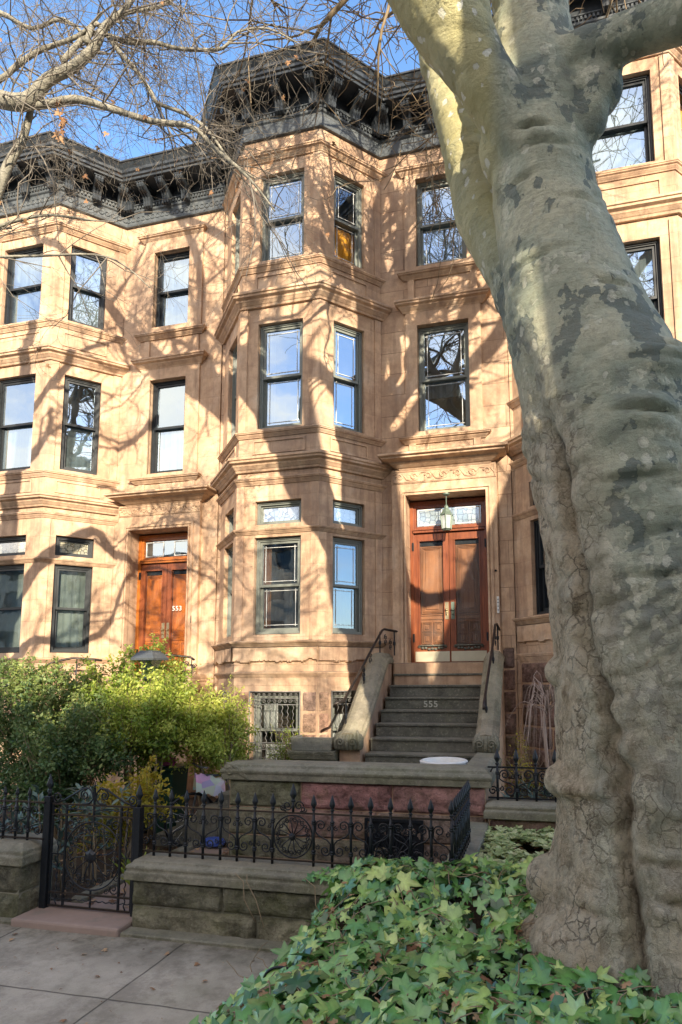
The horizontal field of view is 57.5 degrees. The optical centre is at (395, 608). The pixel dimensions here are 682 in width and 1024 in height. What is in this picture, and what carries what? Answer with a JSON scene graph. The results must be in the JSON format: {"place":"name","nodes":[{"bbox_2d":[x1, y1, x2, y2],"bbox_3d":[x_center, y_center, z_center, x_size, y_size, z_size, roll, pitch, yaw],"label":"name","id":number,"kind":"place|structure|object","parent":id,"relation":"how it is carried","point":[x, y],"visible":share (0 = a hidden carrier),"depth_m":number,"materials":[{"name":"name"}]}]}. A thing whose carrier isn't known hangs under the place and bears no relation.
{"place":"outdoors","nodes":[
{"label":"outdoors","id":0,"kind":"place"},
{"bbox_2d":[0,131,226,798],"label":"brownstone house","id":1,"kind":"structure","parent":0,"point":[109,494],"depth_m":11.74,"materials":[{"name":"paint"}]},
{"bbox_2d":[0,565,23,652],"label":"window","id":2,"kind":"structure","parent":1,"relation":"in","point":[11,576],"depth_m":11.39,"materials":[{"name":"clear glass"}]},
{"bbox_2d":[0,536,25,555],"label":"transom window","id":3,"kind":"structure","parent":1,"relation":"in","point":[9,546],"depth_m":11.42,"materials":[{"name":"clear glass"}]},
{"bbox_2d":[0,376,35,471],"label":"window","id":4,"kind":"structure","parent":1,"relation":"in","point":[17,396],"depth_m":11.72,"materials":[{"name":"clear glass"}]},
{"bbox_2d":[4,246,43,323],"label":"window","id":5,"kind":"structure","parent":1,"relation":"in","point":[14,308],"depth_m":12.03,"materials":[{"name":"clear glass"}]},
{"bbox_2d":[50,565,91,652],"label":"window","id":6,"kind":"structure","parent":1,"relation":"in","point":[70,618],"depth_m":11.47,"materials":[{"name":"clear glass"}]},
{"bbox_2d":[55,536,92,557],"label":"transom window","id":7,"kind":"structure","parent":1,"relation":"in","point":[64,546],"depth_m":11.53,"materials":[{"name":"clear glass"}]},
{"bbox_2d":[60,377,100,474],"bbox_3d":[-6.028,-3.463,11.796,0.631,1.836,0.137,4,-8,-34],"label":"window","id":8,"kind":"structure","parent":1,"relation":"in","point":[81,399],"depth_m":11.81,"materials":[{"name":"clear glass"}]},
{"bbox_2d":[68,247,106,329],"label":"window","id":9,"kind":"structure","parent":1,"relation":"in","point":[84,267],"depth_m":12.12,"materials":[{"name":"clear glass"}]},
{"bbox_2d":[136,563,167,673],"bbox_3d":[-4.625,0.192,11.729,0.590,2.120,0.133,-2,-7,13],"label":"door leaf","id":10,"kind":"structure","parent":1,"relation":"in","point":[153,596],"depth_m":11.78,"materials":[{"name":"brown wood"}]},
{"bbox_2d":[150,379,185,473],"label":"window","id":11,"kind":"structure","parent":1,"relation":"in","point":[167,439],"depth_m":11.96,"materials":[{"name":"clear glass"}]},
{"bbox_2d":[156,251,189,326],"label":"window","id":12,"kind":"structure","parent":1,"relation":"in","point":[171,315],"depth_m":12.27,"materials":[{"name":"clear glass"}]},
{"bbox_2d":[165,562,186,673],"bbox_3d":[-4.044,0.172,11.589,0.590,2.120,0.133,-2,-7,13],"label":"door leaf","id":13,"kind":"structure","parent":1,"relation":"in","point":[177,572],"depth_m":11.65,"materials":[{"name":"brown wood"}]},
{"bbox_2d":[0,924,277,1023],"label":"sidewalk","id":14,"kind":"structure","parent":0,"point":[182,993],"depth_m":4.25,"materials":[{"name":"concrete"}]},
{"bbox_2d":[0,917,289,951],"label":"kerb strip","id":15,"kind":"object","parent":14,"relation":"on","point":[196,938],"visible":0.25,"depth_m":4.81,"materials":[{"name":"stone"}]},
{"bbox_2d":[0,0,371,382],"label":"street tree","id":16,"kind":"object","parent":14,"relation":"on","point":[30,100],"visible":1,"depth_m":5.16,"materials":[{"name":"beige plant"}]},
{"bbox_2d":[189,852,681,1023],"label":"ivy","id":17,"kind":"object","parent":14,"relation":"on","point":[449,953],"depth_m":3.41,"materials":[{"name":"green plant"}]},
{"bbox_2d":[263,966,353,986],"bbox_3d":[-0.466,2.047,3.428,0.596,0.094,0.014,-2,-7,13],"label":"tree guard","id":18,"kind":"object","parent":17,"relation":"on","point":[271,969],"visible":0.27,"depth_m":3.48,"materials":[{"name":"black metal"}]},
{"bbox_2d":[84,847,228,906],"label":"garden path","id":19,"kind":"structure","parent":0,"point":[213,850],"depth_m":5.79,"materials":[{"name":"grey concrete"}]},
{"bbox_2d":[206,837,225,846],"bbox_3d":[-2.157,2.743,7.316,0.280,0.095,0.206,-4,-7,30],"label":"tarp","id":20,"kind":"object","parent":19,"relation":"on","point":[213,840],"visible":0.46,"depth_m":7.25,"materials":[{"name":"blue plastic"}]},
{"bbox_2d":[0,0,492,160],"label":"sky","id":21,"kind":"structure","parent":0,"point":[135,151],"materials":[{"name":"blue"}]},
{"bbox_2d":[0,786,550,901],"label":"garden soil","id":22,"kind":"structure","parent":0,"point":[529,849],"depth_m":6.90,"materials":[{"name":"brown soil"}]},
{"bbox_2d":[0,832,57,917],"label":"garden wall","id":23,"kind":"structure","parent":22,"relation":"on","point":[20,863],"depth_m":5.33,"materials":[{"name":"stone"}]},
{"bbox_2d":[0,787,44,839],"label":"iron fence","id":24,"kind":"object","parent":23,"relation":"on","point":[3,826],"visible":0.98,"depth_m":5.53,"materials":[{"name":"black metal"}]},
{"bbox_2d":[0,649,112,832],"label":"evergreen shrub","id":25,"kind":"object","parent":22,"relation":"on","point":[25,687],"visible":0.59,"depth_m":8.35,"materials":[{"name":"green plant"}]},
{"bbox_2d":[0,781,132,890],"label":"leafy plant","id":26,"kind":"object","parent":22,"relation":"on","point":[36,796],"visible":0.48,"depth_m":6.24,"materials":[{"name":"green plant"}]},
{"bbox_2d":[11,901,131,936],"bbox_3d":[-2.663,2.670,5.245,1.040,0.162,0.450,-2,-7,13],"label":"gate threshold","id":27,"kind":"object","parent":22,"relation":"on","point":[90,922],"visible":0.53,"depth_m":5.12,"materials":[{"name":"stone"}]},
{"bbox_2d":[38,774,143,916],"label":"iron gate","id":28,"kind":"structure","parent":27,"relation":"on","point":[47,852],"depth_m":5.37,"materials":[{"name":"black metal"}]},
{"bbox_2d":[0,693,148,849],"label":"evergreen shrub","id":29,"kind":"object","parent":22,"relation":"on","point":[62,755],"visible":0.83,"depth_m":7.33,"materials":[{"name":"green plant"}]},
{"bbox_2d":[55,755,190,869],"bbox_3d":[-3.027,2.217,6.751,1.162,1.219,1.174,5,-8,-40],"label":"yellowing shrub","id":30,"kind":"object","parent":22,"relation":"on","point":[147,777],"visible":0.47,"depth_m":6.71,"materials":[{"name":"yellow plant"}]},
{"bbox_2d":[56,633,201,789],"bbox_3d":[-3.670,1.682,8.766,2.121,2.734,1.633,-2,-7,13],"label":"evergreen shrub","id":31,"kind":"object","parent":22,"relation":"on","point":[154,666],"visible":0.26,"depth_m":8.64,"materials":[{"name":"green plant"}]},
{"bbox_2d":[109,847,159,884],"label":"leafy plant","id":32,"kind":"object","parent":22,"relation":"on","point":[122,869],"visible":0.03,"depth_m":5.81,"materials":[{"name":"green plant"}]},
{"bbox_2d":[72,841,199,902],"bbox_3d":[-2.601,2.778,6.616,0.115,0.150,2.250,-2,-7,13],"label":"path edging","id":33,"kind":"object","parent":22,"relation":"on","point":[190,847],"visible":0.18,"depth_m":5.88,"materials":[{"name":"stone"}]},
{"bbox_2d":[91,665,201,844],"bbox_3d":[-3.120,1.815,7.797,1.470,2.242,1.132,-2,-7,13],"label":"evergreen shrub","id":34,"kind":"object","parent":22,"relation":"on","point":[142,730],"visible":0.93,"depth_m":7.68,"materials":[{"name":"green plant"}]},
{"bbox_2d":[130,650,168,832],"bbox_3d":[-3.381,1.783,8.390,0.354,2.435,0.354,-2,-7,13],"label":"lamp post","id":35,"kind":"object","parent":22,"relation":"on","point":[142,656],"visible":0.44,"depth_m":8.41,"materials":[{"name":"black metal"}]},
{"bbox_2d":[144,763,188,832],"bbox_3d":[-3.030,2.512,8.162,0.440,0.870,0.440,-2,-7,13],"label":"garbage bin","id":36,"kind":"object","parent":22,"relation":"on","point":[177,781],"visible":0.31,"depth_m":8.03,"materials":[{"name":"black plastic"}]},
{"bbox_2d":[147,754,169,766],"bbox_3d":[-3.111,1.983,8.199,0.357,0.194,0.293,-2,-7,13],"label":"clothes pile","id":37,"kind":"object","parent":36,"relation":"on","point":[158,761],"visible":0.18,"depth_m":8.07,"materials":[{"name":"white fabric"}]},
{"bbox_2d":[163,756,176,765],"bbox_3d":[-2.963,1.987,8.084,0.183,0.121,0.153,0,-6,0],"label":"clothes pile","id":38,"kind":"object","parent":36,"relation":"on","point":[169,763],"visible":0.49,"depth_m":8.03,"materials":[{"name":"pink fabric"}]},
{"bbox_2d":[164,763,229,846],"bbox_3d":[-2.259,2.426,7.684,1.166,0.978,0.510,2,-7,-20],"label":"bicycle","id":39,"kind":"object","parent":22,"relation":"on","point":[211,784],"visible":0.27,"depth_m":7.57,"materials":[{"name":"black metal"}]},
{"bbox_2d":[162,674,259,805],"bbox_3d":[-2.387,1.898,7.979,1.204,2.107,1.324,-2,-7,13],"label":"evergreen shrub","id":40,"kind":"object","parent":22,"relation":"on","point":[215,734],"visible":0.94,"depth_m":7.81,"materials":[{"name":"green plant"}]},
{"bbox_2d":[259,719,306,759],"bbox_3d":[-1.552,2.308,8.742,0.761,1.450,0.900,-2,-7,13],"label":"dry shrub","id":41,"kind":"object","parent":22,"relation":"on","point":[284,755],"visible":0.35,"depth_m":8.79,"materials":[{"name":"green plant"}]},
{"bbox_2d":[123,822,488,941],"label":"garden wall","id":42,"kind":"structure","parent":22,"relation":"on","point":[189,893],"depth_m":4.92,"materials":[{"name":"stone"}]},
{"bbox_2d":[142,780,470,867],"bbox_3d":[-0.752,1.794,5.458,2.715,0.652,1.031,-2,-7,13],"label":"iron fence","id":43,"kind":"object","parent":42,"relation":"on","point":[459,820],"visible":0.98,"depth_m":4.99,"materials":[{"name":"black metal"}]},
{"bbox_2d":[0,809,635,1023],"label":"fallen leaves","id":44,"kind":"object","parent":22,"relation":"on","point":[446,992],"visible":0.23,"depth_m":3.51,"materials":[{"name":"brown plant"}]},
{"bbox_2d":[155,623,506,847],"bbox_3d":[-0.555,1.643,8.877,4.116,2.979,3.440,-2,-7,13],"label":"stoop","id":45,"kind":"object","parent":22,"relation":"on","point":[416,712],"visible":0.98,"depth_m":8.87,"materials":[{"name":"grey stone"}]},
{"bbox_2d":[290,735,334,750],"bbox_3d":[-1.111,1.853,8.555,0.609,0.182,0.359,-2,-7,13],"label":"planter box","id":46,"kind":"object","parent":45,"relation":"on","point":[300,742],"visible":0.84,"depth_m":8.39,"materials":[{"name":"stone"}]},
{"bbox_2d":[420,757,467,764],"bbox_3d":[0.546,1.849,7.033,0.547,0.262,0.547,-2,-7,13],"label":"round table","id":47,"kind":"object","parent":45,"relation":"on","point":[443,760],"visible":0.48,"depth_m":7.22,"materials":[{"name":"white paint"}]},
{"bbox_2d":[220,752,501,865],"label":"parapet wall","id":48,"kind":"structure","parent":22,"relation":"on","point":[420,785],"depth_m":6.73,"materials":[{"name":"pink stone"}]},
{"bbox_2d":[483,798,556,844],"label":"garden wall","id":49,"kind":"structure","parent":22,"relation":"on","point":[527,814],"depth_m":6.23,"materials":[{"name":"grey stone"}]},
{"bbox_2d":[501,790,523,797],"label":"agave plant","id":50,"kind":"object","parent":49,"relation":"on","point":[504,795],"visible":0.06,"depth_m":6.71,"materials":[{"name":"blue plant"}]},
{"bbox_2d":[487,748,556,801],"bbox_3d":[2.092,1.691,6.188,2.330,0.544,0.060,-2,-7,13],"label":"iron fence","id":51,"kind":"object","parent":49,"relation":"on","point":[516,772],"visible":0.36,"depth_m":6.37,"materials":[{"name":"black metal"}]},
{"bbox_2d":[499,671,554,798],"bbox_3d":[1.958,1.649,7.672,1.396,1.762,0.873,-2,-7,13],"label":"weeping shrub","id":52,"kind":"object","parent":22,"relation":"on","point":[547,705],"visible":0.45,"depth_m":7.73,"materials":[{"name":"brown plant"}]},
{"bbox_2d":[500,730,554,798],"bbox_3d":[1.809,2.125,7.209,1.281,1.426,1.106,-2,-7,13],"label":"dry shrub","id":53,"kind":"object","parent":22,"relation":"on","point":[522,774],"visible":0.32,"depth_m":7.30,"materials":[{"name":"brown plant"}]},
{"bbox_2d":[518,778,554,798],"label":"leafy plant","id":54,"kind":"object","parent":22,"relation":"on","point":[530,795],"visible":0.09,"depth_m":6.81,"materials":[{"name":"green plant"}]},
{"bbox_2d":[282,894,549,1023],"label":"tree bed soil","id":55,"kind":"object","parent":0,"point":[476,920],"visible":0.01,"depth_m":4.14,"materials":[{"name":"brown soil"}]},
{"bbox_2d":[138,0,681,1006],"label":"plane tree","id":56,"kind":"object","parent":55,"relation":"on","point":[522,96],"visible":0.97,"depth_m":3.87,"materials":[{"name":"grey plant"}]},
{"bbox_2d":[476,825,554,868],"bbox_3d":[1.590,2.105,5.304,2.047,0.093,1.685,-2,-7,13],"label":"ground cover","id":57,"kind":"object","parent":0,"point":[502,846],"visible":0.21,"depth_m":5.67,"materials":[{"name":"green plant"}]},
{"bbox_2d":[492,0,681,788],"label":"brownstone house","id":58,"kind":"structure","parent":0,"point":[637,155],"depth_m":9.38,"materials":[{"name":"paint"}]},
{"bbox_2d":[534,520,548,614],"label":"window","id":59,"kind":"structure","parent":58,"relation":"in","point":[542,599],"depth_m":9.64,"materials":[{"name":"black glass"}]},
{"bbox_2d":[592,75,653,171],"bbox_3d":[3.380,-7.417,9.570,1.066,1.516,0.137,-2,-7,13],"label":"window","id":60,"kind":"structure","parent":58,"relation":"in","point":[627,138],"depth_m":9.54,"materials":[{"name":"clear glass"}]},
{"bbox_2d":[624,240,662,317],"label":"window","id":61,"kind":"structure","parent":58,"relation":"in","point":[644,257],"depth_m":9.20,"materials":[{"name":"clear glass"}]},
{"bbox_2d":[679,84,681,128],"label":"window","id":62,"kind":"structure","parent":58,"relation":"in","point":[680,87],"depth_m":9.83,"materials":[{"name":"black paint"}]},
{"label":"terrain","id":63,"kind":"structure","parent":0,"visible":0},
{"bbox_2d":[196,37,520,798],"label":"brownstone house","id":64,"kind":"structure","parent":63,"relation":"on","point":[365,418],"depth_m":10.49,"materials":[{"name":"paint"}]},
{"bbox_2d":[229,512,233,532],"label":"transom window","id":65,"kind":"structure","parent":64,"relation":"in","point":[231,517],"depth_m":11.00,"materials":[{"name":"grey paint"}]},
{"bbox_2d":[231,345,236,437],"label":"window","id":66,"kind":"structure","parent":64,"relation":"in","point":[234,380],"depth_m":11.27,"materials":[{"name":"clear glass"}]},
{"bbox_2d":[235,205,239,273],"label":"window","id":67,"kind":"structure","parent":64,"relation":"in","point":[237,247],"depth_m":11.60,"materials":[{"name":"grey paint"}]},
{"bbox_2d":[225,692,281,743],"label":"window","id":68,"kind":"structure","parent":64,"relation":"in","point":[273,737],"depth_m":10.49,"materials":[{"name":"grey paint"}]},
{"bbox_2d":[227,546,283,636],"bbox_3d":[-2.462,-0.283,10.831,0.832,1.590,0.601,3,-7,-28],"label":"window","id":69,"kind":"structure","parent":64,"relation":"in","point":[277,600],"depth_m":10.76,"materials":[{"name":"glass"}]},
{"bbox_2d":[253,692,298,759],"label":"window","id":70,"kind":"structure","parent":64,"relation":"in","point":[296,707],"depth_m":9.95,"materials":[{"name":"grey paint"}]},
{"bbox_2d":[255,536,300,634],"bbox_3d":[-1.803,-0.335,10.412,0.808,1.590,0.832,-2,-7,13],"label":"window","id":71,"kind":"structure","parent":64,"relation":"in","point":[292,545],"depth_m":10.18,"materials":[{"name":"grey paint"}]},
{"bbox_2d":[257,500,300,524],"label":"transom window","id":72,"kind":"structure","parent":64,"relation":"in","point":[280,512],"depth_m":10.21,"materials":[{"name":"clear glass"}]},
{"bbox_2d":[259,321,302,428],"bbox_3d":[-1.912,-3.924,10.474,0.808,1.856,0.137,-2,-7,13],"label":"window","id":73,"kind":"structure","parent":64,"relation":"in","point":[280,400],"depth_m":10.49,"materials":[{"name":"clear glass"}]},
{"bbox_2d":[262,171,303,260],"bbox_3d":[-1.934,-6.791,10.795,0.808,1.606,0.137,-2,-7,13],"label":"window","id":74,"kind":"structure","parent":64,"relation":"in","point":[286,195],"depth_m":10.81,"materials":[{"name":"clear glass"}]},
{"bbox_2d":[333,691,355,736],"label":"window","id":75,"kind":"structure","parent":64,"relation":"in","point":[335,713],"depth_m":10.03,"materials":[{"name":"grey paint"}]},
{"bbox_2d":[332,537,361,634],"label":"window","id":76,"kind":"structure","parent":64,"relation":"in","point":[347,554],"depth_m":10.31,"materials":[{"name":"clear glass"}]},
{"bbox_2d":[333,324,361,432],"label":"window","id":77,"kind":"structure","parent":64,"relation":"in","point":[347,367],"depth_m":10.64,"materials":[{"name":"clear glass"}]},
{"bbox_2d":[333,501,361,526],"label":"transom window","id":78,"kind":"structure","parent":64,"relation":"in","point":[343,513],"depth_m":10.36,"materials":[{"name":"clear glass"}]},
{"bbox_2d":[334,175,361,267],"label":"window","id":79,"kind":"structure","parent":64,"relation":"in","point":[348,205],"depth_m":11.03,"materials":[{"name":"clear glass"}]},
{"bbox_2d":[412,532,450,661],"bbox_3d":[0.599,-0.198,10.500,0.630,2.220,0.133,-2,-7,13],"label":"door leaf","id":80,"kind":"structure","parent":64,"relation":"in","point":[432,636],"depth_m":10.51,"materials":[{"name":"brown wood"}]},
{"bbox_2d":[416,178,466,265],"bbox_3d":[0.824,-6.870,11.048,0.891,1.676,0.137,-2,-7,13],"label":"window","id":81,"kind":"structure","parent":64,"relation":"in","point":[428,253],"depth_m":11.08,"materials":[{"name":"clear glass"}]},
{"bbox_2d":[418,322,469,430],"bbox_3d":[0.846,-3.983,10.725,0.891,1.926,0.137,-2,-7,13],"label":"window","id":82,"kind":"structure","parent":64,"relation":"in","point":[444,385],"depth_m":10.74,"materials":[{"name":"clear glass"}]},
{"bbox_2d":[440,492,452,530],"bbox_3d":[0.838,-1.606,10.251,0.201,0.640,0.232,-2,-7,13],"label":"hanging lantern","id":83,"kind":"object","parent":64,"relation":"hanging from","point":[446,516],"visible":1,"depth_m":10.18,"materials":[{"name":"white glass"}]},
{"bbox_2d":[449,530,488,661],"bbox_3d":[1.219,-0.219,10.351,0.630,2.220,0.133,-2,-7,13],"label":"door leaf","id":84,"kind":"structure","parent":64,"relation":"in","point":[468,623],"depth_m":10.37,"materials":[{"name":"brown wood"}]}
]}

